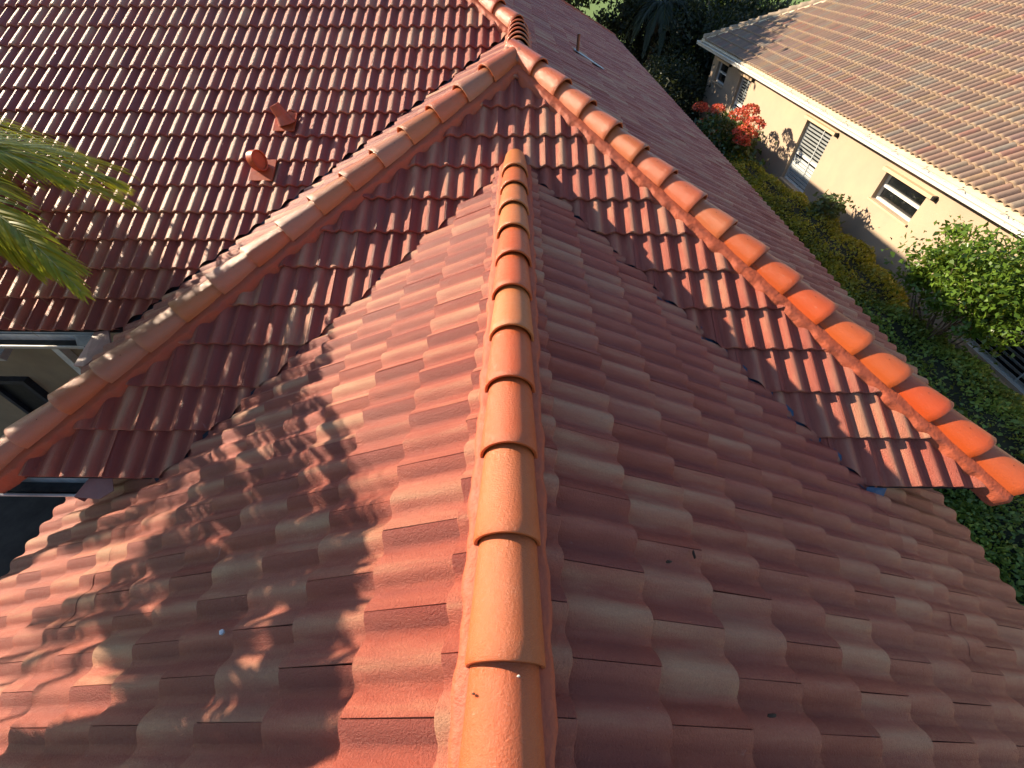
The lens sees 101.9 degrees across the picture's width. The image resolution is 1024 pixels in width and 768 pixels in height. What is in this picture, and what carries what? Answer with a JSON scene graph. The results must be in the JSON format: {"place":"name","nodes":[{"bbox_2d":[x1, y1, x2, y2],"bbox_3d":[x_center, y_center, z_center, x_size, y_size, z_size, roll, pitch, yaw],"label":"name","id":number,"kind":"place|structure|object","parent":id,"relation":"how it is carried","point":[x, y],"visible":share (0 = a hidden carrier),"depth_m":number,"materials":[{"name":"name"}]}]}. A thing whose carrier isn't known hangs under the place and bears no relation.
{"place":"outdoors","nodes":[
{"label":"outdoors","id":0,"kind":"place"},
{"bbox_2d":[0,496,65,576],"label":"courtyard paving","id":1,"kind":"structure","parent":0,"point":[23,519],"depth_m":5.81,"materials":[{"name":"grey concrete"}]},
{"bbox_2d":[572,0,810,40],"bbox_3d":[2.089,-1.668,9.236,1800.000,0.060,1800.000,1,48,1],"label":"lawn","id":2,"kind":"structure","parent":0,"point":[594,7],"depth_m":46.23,"materials":[{"name":"green plant"}]},
{"label":"garden soil","id":3,"kind":"structure","parent":0,"visible":0},
{"bbox_2d":[0,132,32,203],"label":"palm tree","id":4,"kind":"object","parent":3,"relation":"on","point":[17,192],"visible":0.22,"depth_m":4.19,"materials":[{"name":"green plant"}]},
{"bbox_2d":[0,113,142,304],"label":"palm tree","id":5,"kind":"object","parent":3,"relation":"on","point":[24,245],"visible":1,"depth_m":2.80,"materials":[{"name":"green plant"}]},
{"bbox_2d":[0,0,1023,767],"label":"tiled house","id":6,"kind":"structure","parent":3,"relation":"on","point":[396,382],"depth_m":2.63,"materials":[{"name":"tile"}]},
{"bbox_2d":[0,376,49,413],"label":"window","id":7,"kind":"structure","parent":6,"relation":"in","point":[23,392],"depth_m":5.51,"materials":[{"name":"glass"}]},
{"bbox_2d":[0,276,58,312],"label":"dry strand","id":8,"kind":"object","parent":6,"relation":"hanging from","point":[28,290],"visible":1,"depth_m":2.81},
{"bbox_2d":[767,713,775,717],"bbox_3d":[0.886,1.131,1.417,0.029,0.018,0.012,1,48,1],"label":"dead leaf","id":9,"kind":"object","parent":6,"relation":"on","point":[771,715],"visible":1,"depth_m":1.41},
{"bbox_2d":[564,0,615,17],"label":"broadleaf tree","id":10,"kind":"object","parent":3,"relation":"on","point":[576,3],"visible":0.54,"depth_m":22.57,"materials":[{"name":"green plant"}]},
{"bbox_2d":[592,0,720,65],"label":"broadleaf tree","id":11,"kind":"object","parent":3,"relation":"on","point":[615,24],"visible":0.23,"depth_m":19.68,"materials":[{"name":"green plant"}]},
{"bbox_2d":[620,0,694,70],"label":"palm tree","id":12,"kind":"object","parent":3,"relation":"on","point":[659,16],"visible":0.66,"depth_m":18.20,"materials":[{"name":"green plant"}]},
{"bbox_2d":[642,48,715,119],"bbox_3d":[6.551,-12.172,17.634,4.375,3.179,4.574,1,48,1],"label":"broadleaf tree","id":13,"kind":"object","parent":3,"relation":"on","point":[681,89],"visible":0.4,"depth_m":16.75,"materials":[{"name":"green plant"}]},
{"bbox_2d":[629,0,749,98],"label":"broadleaf tree","id":14,"kind":"object","parent":3,"relation":"on","point":[705,20],"visible":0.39,"depth_m":18.28,"materials":[{"name":"green plant"}]},
{"bbox_2d":[676,88,702,125],"bbox_3d":[7.226,-12.111,18.617,5.259,0.433,9.943,1,48,1],"label":"ground cover","id":15,"kind":"object","parent":3,"relation":"on","point":[697,115],"visible":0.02,"depth_m":18.36,"materials":[{"name":"green plant"}]},
{"bbox_2d":[692,101,777,168],"bbox_3d":[7.044,-8.644,14.143,2.771,2.262,5.972,1,48,1],"label":"flowering bush","id":16,"kind":"object","parent":3,"relation":"on","point":[724,134],"visible":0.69,"depth_m":13.14,"materials":[{"name":"red plant"}]},
{"bbox_2d":[702,0,803,26],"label":"broadleaf tree","id":17,"kind":"object","parent":3,"relation":"on","point":[754,11],"visible":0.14,"depth_m":19.73,"materials":[{"name":"green plant"}]},
{"bbox_2d":[723,151,913,308],"bbox_3d":[7.160,-4.398,10.928,2.167,1.138,8.757,1,48,1],"label":"hedge","id":18,"kind":"object","parent":3,"relation":"on","point":[848,262],"visible":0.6,"depth_m":9.30,"materials":[{"name":"green plant"}]},
{"bbox_2d":[806,189,855,224],"bbox_3d":[7.670,-3.998,10.318,0.878,1.562,1.076,-22,51,-19],"label":"shrub","id":19,"kind":"object","parent":3,"relation":"on","point":[826,203],"visible":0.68,"depth_m":9.90,"materials":[{"name":"green plant"}]},
{"bbox_2d":[696,0,1023,394],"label":"neighbour house","id":20,"kind":"structure","parent":3,"relation":"on","point":[897,120],"depth_m":9.70,"materials":[{"name":"paint"}]},
{"bbox_2d":[712,57,731,87],"bbox_3d":[8.300,-12.226,16.340,0.278,0.785,1.382,1,48,1],"label":"window","id":21,"kind":"structure","parent":20,"relation":"in","point":[724,66],"depth_m":16.51,"materials":[{"name":"white paint"}]},
{"bbox_2d":[731,71,754,117],"bbox_3d":[8.316,-10.261,15.191,0.275,1.705,1.232,1,48,1],"label":"window","id":22,"kind":"structure","parent":20,"relation":"in","point":[746,80],"depth_m":15.07,"materials":[{"name":"white paint"}]},
{"bbox_2d":[779,114,839,192],"bbox_3d":[8.354,-6.391,11.720,0.259,1.695,1.630,0,47,0],"label":"window","id":23,"kind":"structure","parent":20,"relation":"in","point":[817,135],"depth_m":11.80,"materials":[{"name":"white paint"}]},
{"bbox_2d":[867,166,938,225],"bbox_3d":[8.380,-4.008,8.918,0.259,0.705,1.610,0,47,0],"label":"window","id":24,"kind":"structure","parent":20,"relation":"in","point":[902,195],"depth_m":9.00,"materials":[{"name":"white paint"}]},
{"bbox_2d":[951,297,1023,393],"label":"window","id":25,"kind":"structure","parent":20,"relation":"in","point":[1012,369],"depth_m":7.10,"materials":[{"name":"white paint"}]},
{"bbox_2d":[846,288,1023,605],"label":"hedge","id":26,"kind":"object","parent":3,"relation":"on","point":[972,389],"visible":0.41,"depth_m":5.94,"materials":[{"name":"green plant"}]},
{"bbox_2d":[881,214,1023,364],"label":"tree","id":27,"kind":"object","parent":3,"relation":"on","point":[954,270],"visible":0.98,"depth_m":6.27,"materials":[{"name":"green plant"}]}
]}

